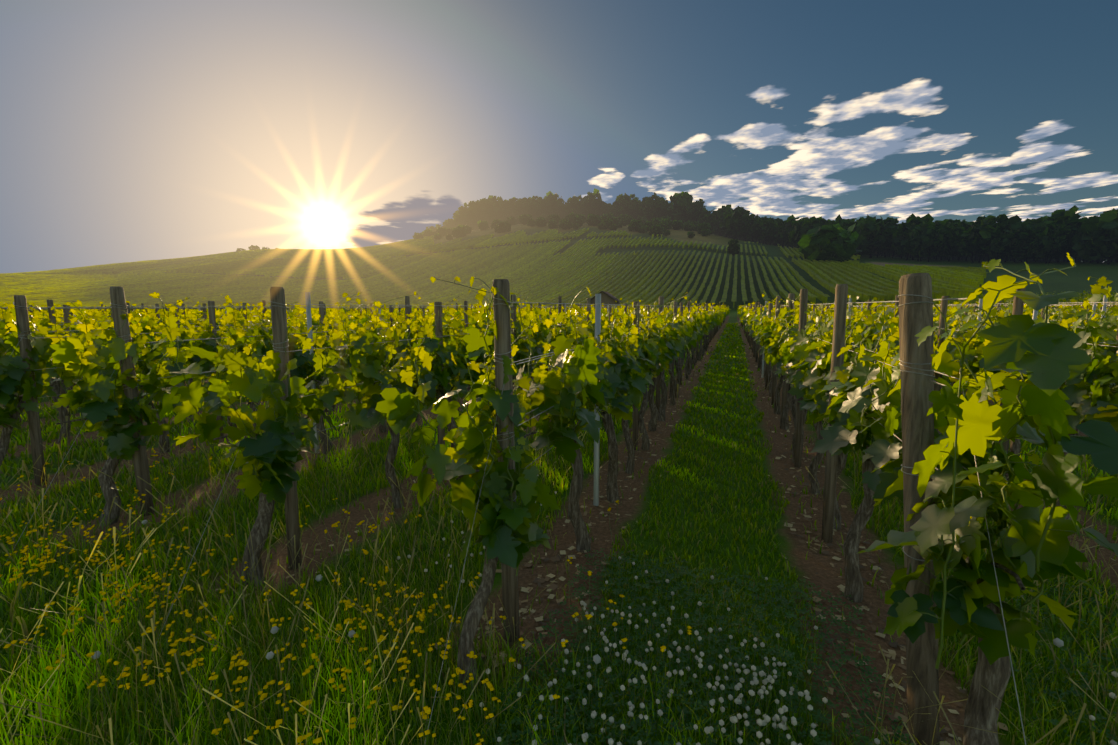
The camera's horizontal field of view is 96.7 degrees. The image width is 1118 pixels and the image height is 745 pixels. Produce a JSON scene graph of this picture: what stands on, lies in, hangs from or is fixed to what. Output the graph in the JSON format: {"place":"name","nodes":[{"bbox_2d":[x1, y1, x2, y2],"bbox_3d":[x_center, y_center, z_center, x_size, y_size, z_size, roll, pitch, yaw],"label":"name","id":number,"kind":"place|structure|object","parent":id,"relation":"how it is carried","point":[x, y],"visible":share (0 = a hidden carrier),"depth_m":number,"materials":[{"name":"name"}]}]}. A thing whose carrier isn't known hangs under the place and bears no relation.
{"place":"outdoors","nodes":[
{"label":"outdoors","id":0,"kind":"place"},
{"bbox_2d":[0,323,1117,744],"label":"grass","id":1,"kind":"structure","parent":0,"point":[258,605],"depth_m":2.89,"materials":[{"name":"green plant"}]},
{"bbox_2d":[0,223,1117,744],"bbox_3d":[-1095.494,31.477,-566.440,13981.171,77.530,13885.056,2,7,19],"label":"ground","id":2,"kind":"structure","parent":0,"point":[630,507],"depth_m":3.54,"materials":[{"name":"green plant"}]},
{"bbox_2d":[0,228,988,309],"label":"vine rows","id":3,"kind":"object","parent":2,"relation":"on","point":[537,273],"visible":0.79,"depth_m":183.01,"materials":[{"name":"green plant"}]},
{"bbox_2d":[0,333,1085,744],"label":"vine trunks","id":4,"kind":"object","parent":2,"relation":"on","point":[982,707],"visible":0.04,"depth_m":3.66,"materials":[{"name":"brown plant"}]},
{"bbox_2d":[0,257,1117,668],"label":"vine shoots","id":5,"kind":"object","parent":4,"relation":"on","point":[992,533],"visible":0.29,"depth_m":2.60,"materials":[{"name":"green plant"}]},
{"bbox_2d":[0,420,1114,744],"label":"flower stems","id":6,"kind":"object","parent":2,"relation":"on","point":[132,562],"visible":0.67,"depth_m":2.41,"materials":[{"name":"green plant"}]},
{"bbox_2d":[0,434,1117,744],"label":"flower heads","id":7,"kind":"object","parent":6,"relation":"attached to","point":[1058,642],"visible":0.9,"depth_m":2.30,"materials":[{"name":"yellow plant"}]},
{"bbox_2d":[0,253,1117,664],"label":"vine leaves","id":8,"kind":"object","parent":2,"relation":"on","point":[1048,359],"visible":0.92,"depth_m":2.90,"materials":[{"name":"green plant"}]},
{"bbox_2d":[0,286,1117,378],"bbox_3d":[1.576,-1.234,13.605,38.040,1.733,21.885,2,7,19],"label":"vine leaves","id":9,"kind":"object","parent":2,"relation":"on","point":[695,327],"visible":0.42,"depth_m":10.30,"materials":[{"name":"green plant"}]},
{"bbox_2d":[0,295,1117,744],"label":"trellis wires","id":10,"kind":"object","parent":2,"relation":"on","point":[502,391],"visible":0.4,"depth_m":4.07,"materials":[{"name":"grey metal"}]},
{"bbox_2d":[4,273,1117,744],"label":"posts","id":11,"kind":"object","parent":2,"relation":"on","point":[916,317],"depth_m":3.29,"materials":[{"name":"wood"}]},
{"bbox_2d":[591,291,621,306],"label":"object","id":12,"kind":"object","parent":2,"relation":"on","point":[607,297],"visible":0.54,"depth_m":81.06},
{"bbox_2d":[215,346,1115,744],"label":"soil debris","id":13,"kind":"object","parent":2,"relation":"on","point":[539,580],"visible":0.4,"depth_m":3.05,"materials":[{"name":"brown soil"}]},
{"bbox_2d":[236,188,1117,264],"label":"trees","id":14,"kind":"object","parent":2,"relation":"on","point":[1062,231],"materials":[{"name":"green plant"}]},
{"bbox_2d":[474,548,1117,744],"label":"clover leaves","id":15,"kind":"object","parent":2,"relation":"on","point":[787,653],"visible":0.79,"depth_m":2.41,"materials":[{"name":"green plant"}]},
{"bbox_2d":[0,0,1117,272],"label":"sky","id":16,"kind":"structure","parent":0,"point":[131,130],"materials":[{"name":"blue"}]}
]}

